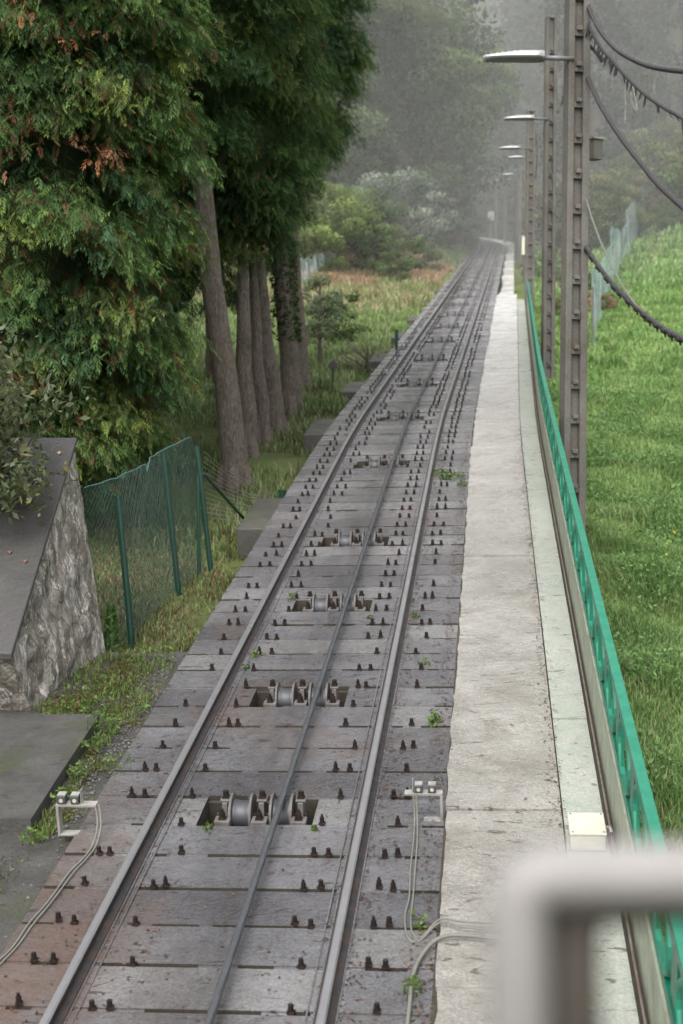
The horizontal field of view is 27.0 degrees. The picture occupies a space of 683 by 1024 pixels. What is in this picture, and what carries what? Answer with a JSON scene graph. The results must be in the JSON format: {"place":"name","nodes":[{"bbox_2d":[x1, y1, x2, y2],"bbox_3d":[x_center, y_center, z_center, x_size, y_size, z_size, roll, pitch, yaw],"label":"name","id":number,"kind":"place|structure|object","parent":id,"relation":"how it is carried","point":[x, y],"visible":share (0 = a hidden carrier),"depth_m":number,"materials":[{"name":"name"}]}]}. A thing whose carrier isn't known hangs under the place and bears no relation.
{"place":"outdoors","nodes":[
{"label":"outdoors","id":0,"kind":"place"},
{"bbox_2d":[0,713,98,835],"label":"pavement","id":1,"kind":"structure","parent":0,"point":[40,754],"depth_m":9.10,"materials":[{"name":"grey concrete"}]},
{"bbox_2d":[27,0,682,944],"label":"ground","id":2,"kind":"structure","parent":0,"point":[274,458],"depth_m":19.00,"materials":[{"name":"green plant"}]},
{"bbox_2d":[0,438,104,710],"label":"stone wall","id":3,"kind":"structure","parent":2,"relation":"on","point":[51,634],"depth_m":10.74,"materials":[{"name":"stone"}]},
{"bbox_2d":[0,323,96,526],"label":"shrub","id":4,"kind":"object","parent":3,"relation":"on","point":[13,412],"visible":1,"depth_m":10.69,"materials":[{"name":"green plant"}]},
{"bbox_2d":[0,652,187,954],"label":"apron","id":5,"kind":"object","parent":2,"relation":"on","point":[14,907],"visible":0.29,"depth_m":8.24,"materials":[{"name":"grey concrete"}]},
{"bbox_2d":[0,642,186,900],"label":"moss","id":6,"kind":"object","parent":5,"relation":"on","point":[120,666],"visible":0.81,"depth_m":10.24,"materials":[{"name":"green plant"}]},
{"bbox_2d":[104,604,121,650],"bbox_3d":[-1.925,0.958,11.887,0.196,0.399,0.176,0,4,0],"label":"weed","id":7,"kind":"object","parent":2,"relation":"on","point":[109,614],"visible":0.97,"depth_m":11.87,"materials":[{"name":"green plant"}]},
{"bbox_2d":[0,0,228,525],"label":"cypress tree","id":8,"kind":"object","parent":2,"relation":"on","point":[68,303],"visible":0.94,"depth_m":14.83,"materials":[{"name":"green plant"}]},
{"bbox_2d":[92,38,203,456],"bbox_3d":[-3.727,-5.716,19.300,3.915,11.225,3.864,0,4,0],"label":"cypress tree","id":9,"kind":"object","parent":2,"relation":"on","point":[171,272],"visible":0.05,"depth_m":19.47,"materials":[{"name":"green plant"}]},
{"bbox_2d":[81,437,278,649],"bbox_3d":[-1.354,0.191,14.378,0.646,1.906,6.396,1,4,18],"label":"net fence","id":10,"kind":"object","parent":2,"relation":"on","point":[199,498],"visible":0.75,"depth_m":13.25,"materials":[{"name":"green metal"}]},
{"bbox_2d":[141,163,265,416],"bbox_3d":[-3.148,-7.468,23.155,4.283,12.810,4.426,0,4,0],"label":"cypress tree","id":11,"kind":"object","parent":2,"relation":"on","point":[228,286],"visible":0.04,"depth_m":22.93,"materials":[{"name":"green plant"}]},
{"bbox_2d":[103,0,316,495],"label":"cypress tree","id":12,"kind":"object","parent":2,"relation":"on","point":[237,25],"visible":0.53,"depth_m":17.90,"materials":[{"name":"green plant"}]},
{"bbox_2d":[0,240,504,1023],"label":"track bed","id":13,"kind":"object","parent":2,"relation":"on","point":[210,876],"visible":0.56,"depth_m":8.74,"materials":[{"name":"concrete"}]},
{"bbox_2d":[55,788,97,835],"bbox_3d":[-1.502,1.706,8.097,0.235,0.276,0.060,-1,14,6],"label":"sensor bracket","id":14,"kind":"object","parent":13,"relation":"on","point":[76,798],"visible":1,"depth_m":8.08,"materials":[{"name":"metal"}]},
{"bbox_2d":[0,805,97,959],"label":"cable","id":15,"kind":"object","parent":14,"relation":"attached to","point":[39,911],"visible":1,"depth_m":7.44,"materials":[{"name":"grey rubber"}]},
{"bbox_2d":[0,804,101,964],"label":"cable","id":16,"kind":"object","parent":14,"relation":"attached to","point":[35,921],"visible":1,"depth_m":7.41,"materials":[{"name":"grey rubber"}]},
{"bbox_2d":[18,468,467,998],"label":"weeds","id":17,"kind":"object","parent":13,"relation":"on","point":[207,826],"visible":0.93,"depth_m":9.94,"materials":[{"name":"green plant"}]},
{"bbox_2d":[15,244,482,1023],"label":"rail","id":18,"kind":"object","parent":13,"relation":"on","point":[73,980],"visible":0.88,"depth_m":9.11,"materials":[{"name":"metal"}]},
{"bbox_2d":[237,498,282,556],"bbox_3d":[-0.870,0.479,15.635,0.320,1.189,1.442,0,4,6],"label":"concrete ledge","id":19,"kind":"object","parent":13,"relation":"attached to","point":[254,522],"visible":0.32,"depth_m":15.11,"materials":[{"name":"grey concrete"}]},
{"bbox_2d":[214,790,307,825],"bbox_3d":[-0.457,1.793,8.292,0.543,0.332,0.298,-1,14,6],"label":"cable pulley","id":20,"kind":"object","parent":13,"relation":"on","point":[234,811],"visible":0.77,"depth_m":8.24,"materials":[{"name":"metal"}]},
{"bbox_2d":[204,240,490,1023],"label":"haulage cable","id":21,"kind":"object","parent":20,"relation":"on","point":[223,976],"visible":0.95,"depth_m":8.57,"materials":[{"name":"metal"}]},
{"bbox_2d":[0,427,568,1023],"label":"leaf litter","id":22,"kind":"object","parent":13,"relation":"on","point":[362,761],"visible":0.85,"depth_m":8.45,"materials":[{"name":"brown plant"}]},
{"bbox_2d":[263,679,339,706],"bbox_3d":[-0.271,1.357,10.069,0.543,0.332,0.298,-1,14,6],"label":"cable pulley","id":23,"kind":"object","parent":13,"relation":"on","point":[278,696],"visible":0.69,"depth_m":10.01,"materials":[{"name":"metal"}]},
{"bbox_2d":[303,419,334,454],"bbox_3d":[-0.302,-0.781,20.887,0.320,1.173,1.430,0,4,7],"label":"concrete ledge","id":24,"kind":"object","parent":13,"relation":"attached to","point":[314,433],"visible":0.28,"depth_m":20.27,"materials":[{"name":"grey concrete"}]},
{"bbox_2d":[303,590,365,611],"bbox_3d":[-0.053,0.845,12.156,0.543,0.332,0.298,-1,14,6],"label":"cable pulley","id":25,"kind":"object","parent":13,"relation":"on","point":[314,603],"visible":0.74,"depth_m":12.10,"materials":[{"name":"metal"}]},
{"bbox_2d":[340,382,364,403],"bbox_3d":[0.218,-1.737,25.191,0.320,1.166,1.420,0,4,7],"label":"concrete ledge","id":26,"kind":"object","parent":13,"relation":"attached to","point":[347,391],"visible":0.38,"depth_m":24.68,"materials":[{"name":"grey concrete"}]},
{"bbox_2d":[330,528,383,546],"bbox_3d":[0.164,0.337,14.224,0.543,0.332,0.298,-1,14,6],"label":"cable pulley","id":27,"kind":"object","parent":13,"relation":"on","point":[340,540],"visible":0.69,"depth_m":14.16,"materials":[{"name":"metal"}]},
{"bbox_2d":[368,354,387,376],"bbox_3d":[0.779,-2.752,29.791,0.320,1.166,1.420,0,4,7],"label":"concrete ledge","id":28,"kind":"object","parent":13,"relation":"attached to","point":[372,362],"visible":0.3,"depth_m":29.11,"materials":[{"name":"grey concrete"}]},
{"bbox_2d":[363,454,405,467],"bbox_3d":[0.542,-0.548,17.833,0.543,0.332,0.298,-1,14,6],"label":"cable pulley","id":29,"kind":"object","parent":13,"relation":"on","point":[370,463],"visible":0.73,"depth_m":17.77,"materials":[{"name":"metal"}]},
{"bbox_2d":[286,239,501,1023],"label":"rail","id":30,"kind":"object","parent":13,"relation":"on","point":[329,993],"visible":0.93,"depth_m":8.98,"materials":[{"name":"metal"}]},
{"bbox_2d":[385,410,420,420],"bbox_3d":[0.921,-1.349,21.230,0.543,0.332,0.298,-1,13,7],"label":"cable pulley","id":31,"kind":"object","parent":13,"relation":"on","point":[391,416],"visible":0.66,"depth_m":21.17,"materials":[{"name":"metal"}]},
{"bbox_2d":[404,378,434,386],"bbox_3d":[1.375,-2.178,24.966,0.543,0.332,0.298,-1,12,7],"label":"cable pulley","id":32,"kind":"object","parent":13,"relation":"on","point":[414,384],"visible":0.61,"depth_m":24.90,"materials":[{"name":"metal"}]},
{"bbox_2d":[404,778,442,820],"bbox_3d":[0.468,1.639,8.095,0.216,0.254,0.055,-1,14,6],"label":"sensor bracket","id":33,"kind":"object","parent":13,"relation":"on","point":[418,790],"visible":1,"depth_m":8.06,"materials":[{"name":"metal"}]},
{"bbox_2d":[404,794,484,941],"bbox_3d":[0.598,1.838,7.418,0.582,0.388,1.322,0,4,0],"label":"cable","id":34,"kind":"object","parent":33,"relation":"attached to","point":[429,931],"visible":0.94,"depth_m":7.04,"materials":[{"name":"grey rubber"}]},
{"bbox_2d":[410,794,484,936],"bbox_3d":[0.615,1.832,7.447,0.560,0.381,1.261,0,4,0],"label":"cable","id":35,"kind":"object","parent":33,"relation":"attached to","point":[433,924],"visible":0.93,"depth_m":7.14,"materials":[{"name":"grey rubber"}]},
{"bbox_2d":[405,933,484,1023],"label":"conduit","id":36,"kind":"object","parent":13,"relation":"on","point":[423,953],"visible":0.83,"depth_m":6.68,"materials":[{"name":"grey plastic"}]},
{"bbox_2d":[168,0,341,458],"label":"cypress tree","id":37,"kind":"object","parent":2,"relation":"on","point":[247,198],"visible":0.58,"depth_m":19.18,"materials":[{"name":"green plant"}]},
{"bbox_2d":[173,0,341,446],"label":"cypress tree","id":38,"kind":"object","parent":2,"relation":"on","point":[264,431],"visible":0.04,"depth_m":20.86,"materials":[{"name":"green plant"}]},
{"bbox_2d":[205,200,315,382],"bbox_3d":[-2.588,-8.405,28.028,4.428,12.733,4.127,0,4,0],"label":"cypress tree","id":39,"kind":"object","parent":2,"relation":"on","point":[208,366],"depth_m":28.35,"materials":[{"name":"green plant"}]},
{"bbox_2d":[184,0,351,432],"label":"cypress tree","id":40,"kind":"object","parent":2,"relation":"on","point":[278,420],"visible":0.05,"depth_m":21.79,"materials":[{"name":"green plant"}]},
{"bbox_2d":[300,251,337,282],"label":"net fence","id":41,"kind":"object","parent":2,"relation":"on","point":[313,261],"visible":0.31,"depth_m":56.48,"materials":[{"name":"metal"}]},
{"bbox_2d":[302,271,348,364],"bbox_3d":[-0.466,-3.942,31.225,1.241,2.674,1.276,1,4,14],"label":"sapling","id":42,"kind":"object","parent":2,"relation":"on","point":[318,327],"visible":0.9,"depth_m":31.18,"materials":[{"name":"green plant"}]},
{"bbox_2d":[269,178,386,272],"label":"shrub","id":43,"kind":"object","parent":2,"relation":"on","point":[321,236],"visible":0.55,"depth_m":58.19,"materials":[{"name":"green plant"}]},
{"bbox_2d":[274,0,383,414],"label":"cypress tree","id":44,"kind":"object","parent":2,"relation":"on","point":[348,45],"visible":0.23,"depth_m":24.04,"materials":[{"name":"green plant"}]},
{"bbox_2d":[267,187,302,342],"bbox_3d":[-0.967,-4.335,24.209,0.682,2.892,0.401,-2,5,-27],"label":"ivy","id":45,"kind":"object","parent":44,"relation":"attached to","point":[295,317],"visible":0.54,"depth_m":24.21,"materials":[{"name":"green plant"}]},
{"bbox_2d":[288,0,371,389],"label":"cypress tree","id":46,"kind":"object","parent":2,"relation":"on","point":[303,360],"visible":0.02,"depth_m":26.54,"materials":[{"name":"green plant"}]},
{"bbox_2d":[298,183,372,253],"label":"shrub","id":47,"kind":"object","parent":2,"relation":"on","point":[357,194],"visible":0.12,"depth_m":63.92,"materials":[{"name":"green plant"}]},
{"bbox_2d":[303,289,372,343],"bbox_3d":[-0.235,-4.783,35.413,1.754,1.562,1.891,-2,4,-27],"label":"shrub","id":48,"kind":"object","parent":2,"relation":"on","point":[345,333],"visible":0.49,"depth_m":35.15,"materials":[{"name":"green plant"}]},
{"bbox_2d":[312,321,395,373],"bbox_3d":[0.302,-3.426,29.670,1.838,1.135,1.246,0,4,0],"label":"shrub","id":49,"kind":"object","parent":2,"relation":"on","point":[359,362],"visible":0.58,"depth_m":29.52,"materials":[{"name":"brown plant"}]},
{"bbox_2d":[321,197,399,268],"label":"shrub","id":50,"kind":"object","parent":2,"relation":"on","point":[386,213],"visible":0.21,"depth_m":61.98,"materials":[{"name":"green plant"}]},
{"bbox_2d":[316,0,417,204],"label":"pine tree","id":51,"kind":"object","parent":2,"relation":"on","point":[374,132],"visible":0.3,"depth_m":72.81,"materials":[{"name":"green plant"}]},
{"bbox_2d":[328,184,411,253],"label":"shrub","id":52,"kind":"object","parent":2,"relation":"on","point":[381,195],"visible":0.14,"depth_m":68.26,"materials":[{"name":"green plant"}]},
{"bbox_2d":[345,223,428,274],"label":"shrub","id":53,"kind":"object","parent":2,"relation":"on","point":[368,253],"visible":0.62,"depth_m":59.93,"materials":[{"name":"green plant"}]},
{"bbox_2d":[365,249,411,281],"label":"shrub","id":54,"kind":"object","parent":2,"relation":"on","point":[395,267],"visible":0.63,"depth_m":58.22,"materials":[{"name":"green plant"}]},
{"bbox_2d":[332,0,445,191],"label":"pine tree","id":55,"kind":"object","parent":2,"relation":"on","point":[392,100],"visible":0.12,"depth_m":78.82,"materials":[{"name":"green plant"}]},
{"bbox_2d":[355,166,451,244],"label":"shrub","id":56,"kind":"object","parent":2,"relation":"on","point":[393,186],"visible":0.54,"depth_m":71.60,"materials":[{"name":"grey plant"}]},
{"bbox_2d":[389,204,431,249],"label":"shrub","id":57,"kind":"object","parent":2,"relation":"on","point":[406,228],"visible":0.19,"depth_m":73.88,"materials":[{"name":"green plant"}]},
{"bbox_2d":[332,0,506,226],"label":"pine tree","id":58,"kind":"object","parent":2,"relation":"on","point":[441,49],"visible":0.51,"depth_m":77.19,"materials":[{"name":"green plant"}]},
{"bbox_2d":[387,177,463,237],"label":"shrub","id":59,"kind":"object","parent":2,"relation":"on","point":[449,217],"visible":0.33,"depth_m":78.51,"materials":[{"name":"green plant"}]},
{"bbox_2d":[408,243,443,271],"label":"shrub","id":60,"kind":"object","parent":2,"relation":"on","point":[429,257],"visible":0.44,"depth_m":66.04,"materials":[{"name":"green plant"}]},
{"bbox_2d":[394,185,467,238],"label":"shrub","id":61,"kind":"object","parent":2,"relation":"on","point":[454,197],"visible":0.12,"depth_m":81.76,"materials":[{"name":"green plant"}]},
{"bbox_2d":[426,215,457,249],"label":"shrub","id":62,"kind":"object","parent":2,"relation":"on","point":[437,241],"visible":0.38,"depth_m":80.03,"materials":[{"name":"green plant"}]},
{"bbox_2d":[416,202,473,242],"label":"shrub","id":63,"kind":"object","parent":2,"relation":"on","point":[464,227],"visible":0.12,"depth_m":84.03,"materials":[{"name":"green plant"}]},
{"bbox_2d":[367,0,523,218],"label":"pine tree","id":64,"kind":"object","parent":2,"relation":"on","point":[500,86],"visible":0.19,"depth_m":86.62,"materials":[{"name":"green plant"}]},
{"bbox_2d":[458,133,489,202],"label":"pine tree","id":65,"kind":"object","parent":2,"relation":"on","point":[486,155],"visible":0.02,"depth_m":117.21,"materials":[{"name":"green plant"}]},
{"bbox_2d":[460,208,492,248],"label":"shrub","id":66,"kind":"object","parent":2,"relation":"on","point":[479,220],"visible":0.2,"depth_m":99.78,"materials":[{"name":"green plant"}]},
{"bbox_2d":[467,0,510,41],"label":"pine tree","id":67,"kind":"object","parent":2,"relation":"on","point":[487,3],"visible":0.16,"depth_m":147.57,"materials":[{"name":"green plant"}]},
{"bbox_2d":[484,177,497,238],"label":"utility pole","id":68,"kind":"object","parent":2,"relation":"on","point":[496,207],"visible":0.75,"depth_m":117.76,"materials":[{"name":"metal"}]},
{"bbox_2d":[478,237,513,253],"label":"walkway","id":69,"kind":"structure","parent":2,"relation":"on","point":[509,246],"depth_m":99.73,"materials":[{"name":"concrete"}]},
{"bbox_2d":[466,0,532,189],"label":"conifer tree","id":70,"kind":"object","parent":2,"relation":"on","point":[492,8],"visible":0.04,"depth_m":127.09,"materials":[{"name":"green plant"}]},
{"bbox_2d":[492,169,506,242],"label":"utility pole","id":71,"kind":"object","parent":2,"relation":"on","point":[505,213],"visible":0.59,"depth_m":103.66,"materials":[{"name":"metal"}]},
{"bbox_2d":[503,171,517,258],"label":"utility pole","id":72,"kind":"object","parent":2,"relation":"on","point":[516,207],"visible":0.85,"depth_m":91.55,"materials":[{"name":"metal"}]},
{"bbox_2d":[501,164,521,269],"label":"utility pole","id":73,"kind":"object","parent":2,"relation":"on","point":[519,209],"visible":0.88,"depth_m":77.54,"materials":[{"name":"metal"}]},
{"bbox_2d":[476,0,553,228],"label":"conifer tree","id":74,"kind":"object","parent":2,"relation":"on","point":[521,104],"visible":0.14,"depth_m":119.52,"materials":[{"name":"green plant"}]},
{"bbox_2d":[499,110,535,311],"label":"utility pole","id":75,"kind":"object","parent":2,"relation":"on","point":[530,210],"visible":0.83,"depth_m":46.49,"materials":[{"name":"metal"}]},
{"bbox_2d":[504,16,557,377],"bbox_3d":[4.167,-6.710,31.431,1.184,8.321,0.276,0,4,-6],"label":"utility pole","id":76,"kind":"object","parent":2,"relation":"on","point":[549,118],"visible":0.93,"depth_m":31.44,"materials":[{"name":"metal"}]},
{"bbox_2d":[505,177,561,245],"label":"shrub","id":77,"kind":"object","parent":2,"relation":"on","point":[537,237],"visible":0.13,"depth_m":97.10,"materials":[{"name":"green plant"}]},
{"bbox_2d":[483,0,590,532],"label":"utility pole","id":78,"kind":"object","parent":2,"relation":"on","point":[575,58],"visible":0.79,"depth_m":15.52,"materials":[{"name":"metal"}]},
{"bbox_2d":[589,136,605,160],"bbox_3d":[2.816,-4.064,16.122,0.227,0.342,0.262,-3,5,-35],"label":"bird box","id":79,"kind":"object","parent":78,"relation":"attached to","point":[595,148],"visible":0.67,"depth_m":16.04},
{"bbox_2d":[586,199,643,311],"bbox_3d":[2.691,-2.844,14.377,0.025,1.904,3.389,0,4,-1],"label":"overhead cable","id":80,"kind":"object","parent":78,"relation":"attached to","point":[614,271],"visible":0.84,"depth_m":14.32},
{"bbox_2d":[585,245,682,341],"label":"overhead cable","id":81,"kind":"object","parent":78,"relation":"attached to","point":[651,319],"visible":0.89,"depth_m":13.39,"materials":[{"name":"black rubber"}]},
{"bbox_2d":[586,75,682,210],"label":"overhead cable","id":82,"kind":"object","parent":78,"relation":"attached to","point":[666,192],"visible":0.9,"depth_m":13.21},
{"bbox_2d":[587,4,682,73],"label":"overhead cable","id":83,"kind":"object","parent":78,"relation":"attached to","point":[635,60],"visible":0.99,"depth_m":13.32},
{"bbox_2d":[587,22,682,120],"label":"overhead cable","id":84,"kind":"object","parent":78,"relation":"attached to","point":[640,89],"visible":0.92,"depth_m":13.23,"materials":[{"name":"black rubber"}]},
{"bbox_2d":[430,300,649,1023],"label":"kerb foundation","id":85,"kind":"object","parent":2,"relation":"on","point":[435,1009],"visible":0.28,"depth_m":9.18,"materials":[{"name":"grey concrete"}]},
{"bbox_2d":[435,294,564,1023],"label":"walkway","id":86,"kind":"structure","parent":85,"relation":"on","point":[500,809],"depth_m":9.68,"materials":[{"name":"concrete"}]},
{"bbox_2d":[517,299,638,1023],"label":"kerb strip","id":87,"kind":"object","parent":85,"relation":"on","point":[579,791],"visible":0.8,"depth_m":10.05,"materials":[{"name":"concrete"}]},
{"bbox_2d":[567,813,612,841],"bbox_3d":[1.353,1.732,7.705,0.243,0.148,0.266,0,4,6],"label":"electrical box","id":88,"kind":"object","parent":87,"relation":"on","point":[587,827],"visible":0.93,"depth_m":7.65,"materials":[{"name":"beige paint"}]},
{"bbox_2d":[526,311,646,1023],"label":"pipe","id":89,"kind":"object","parent":85,"relation":"on","point":[630,938],"visible":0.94,"depth_m":9.24,"materials":[{"name":"metal"}]},
{"bbox_2d":[527,280,682,1023],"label":"railing","id":90,"kind":"object","parent":85,"relation":"on","point":[629,793],"visible":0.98,"depth_m":8.16,"materials":[{"name":"green metal"}]},
{"bbox_2d":[491,0,613,217],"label":"conifer tree","id":91,"kind":"object","parent":2,"relation":"on","point":[533,87],"visible":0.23,"depth_m":109.74,"materials":[{"name":"green plant"}]},
{"bbox_2d":[535,170,636,254],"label":"shrub","id":92,"kind":"object","parent":2,"relation":"on","point":[598,217],"visible":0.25,"depth_m":74.66,"materials":[{"name":"green plant"}]},
{"bbox_2d":[525,0,667,222],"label":"conifer tree","id":93,"kind":"object","parent":2,"relation":"on","point":[612,27],"visible":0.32,"depth_m":89.00,"materials":[{"name":"green plant"}]},
{"bbox_2d":[588,293,619,311],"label":"bracken clump","id":94,"kind":"object","parent":2,"relation":"on","point":[606,305],"visible":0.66,"depth_m":49.06,"materials":[{"name":"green plant"}]},
{"bbox_2d":[534,196,682,939],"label":"meadow grass","id":95,"kind":"structure","parent":2,"relation":"on","point":[614,538],"depth_m":20.77,"materials":[{"name":"green plant"}]},
{"bbox_2d":[591,186,653,346],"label":"net fence","id":96,"kind":"object","parent":2,"relation":"on","point":[604,285],"visible":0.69,"depth_m":56.19,"materials":[{"name":"metal"}]},
{"bbox_2d":[588,179,658,246],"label":"shrub","id":97,"kind":"object","parent":2,"relation":"on","point":[620,224],"visible":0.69,"depth_m":73.89,"materials":[{"name":"green plant"}]},
{"bbox_2d":[590,0,661,140],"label":"conifer tree","id":98,"kind":"object","parent":2,"relation":"on","point":[626,7],"visible":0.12,"depth_m":100.32,"materials":[{"name":"green plant"}]},
{"bbox_2d":[591,0,682,133],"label":"conifer tree","id":99,"kind":"object","parent":2,"relation":"on","point":[664,60],"depth_m":102.07,"materials":[{"name":"green plant"}]},
{"bbox_2d":[596,141,682,221],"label":"shrub","id":100,"kind":"object","parent":2,"relation":"on","point":[632,179],"visible":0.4,"depth_m":79.15,"materials":[{"name":"green plant"}]},
{"bbox_2d":[610,116,682,199],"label":"shrub","id":101,"kind":"object","parent":2,"relation":"on","point":[666,126],"visible":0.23,"depth_m":86.24,"materials":[{"name":"green plant"}]},
{"bbox_2d":[616,0,682,149],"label":"conifer tree","id":102,"kind":"object","parent":2,"relation":"on","point":[670,93],"visible":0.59,"depth_m":94.64,"materials":[{"name":"green plant"}]},
{"bbox_2d":[651,201,682,230],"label":"shrub","id":103,"kind":"object","parent":2,"relation":"on","point":[664,224],"visible":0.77,"depth_m":73.39,"materials":[{"name":"green plant"}]},
{"bbox_2d":[655,134,682,211],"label":"shrub","id":104,"kind":"object","parent":2,"relation":"on","point":[675,188],"visible":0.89,"depth_m":73.89,"materials":[{"name":"green plant"}]},
{"bbox_2d":[485,842,682,1023],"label":"handrail","id":105,"kind":"object","parent":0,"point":[553,910],"visible":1,"depth_m":0.61,"materials":[{"name":"silver metal"}]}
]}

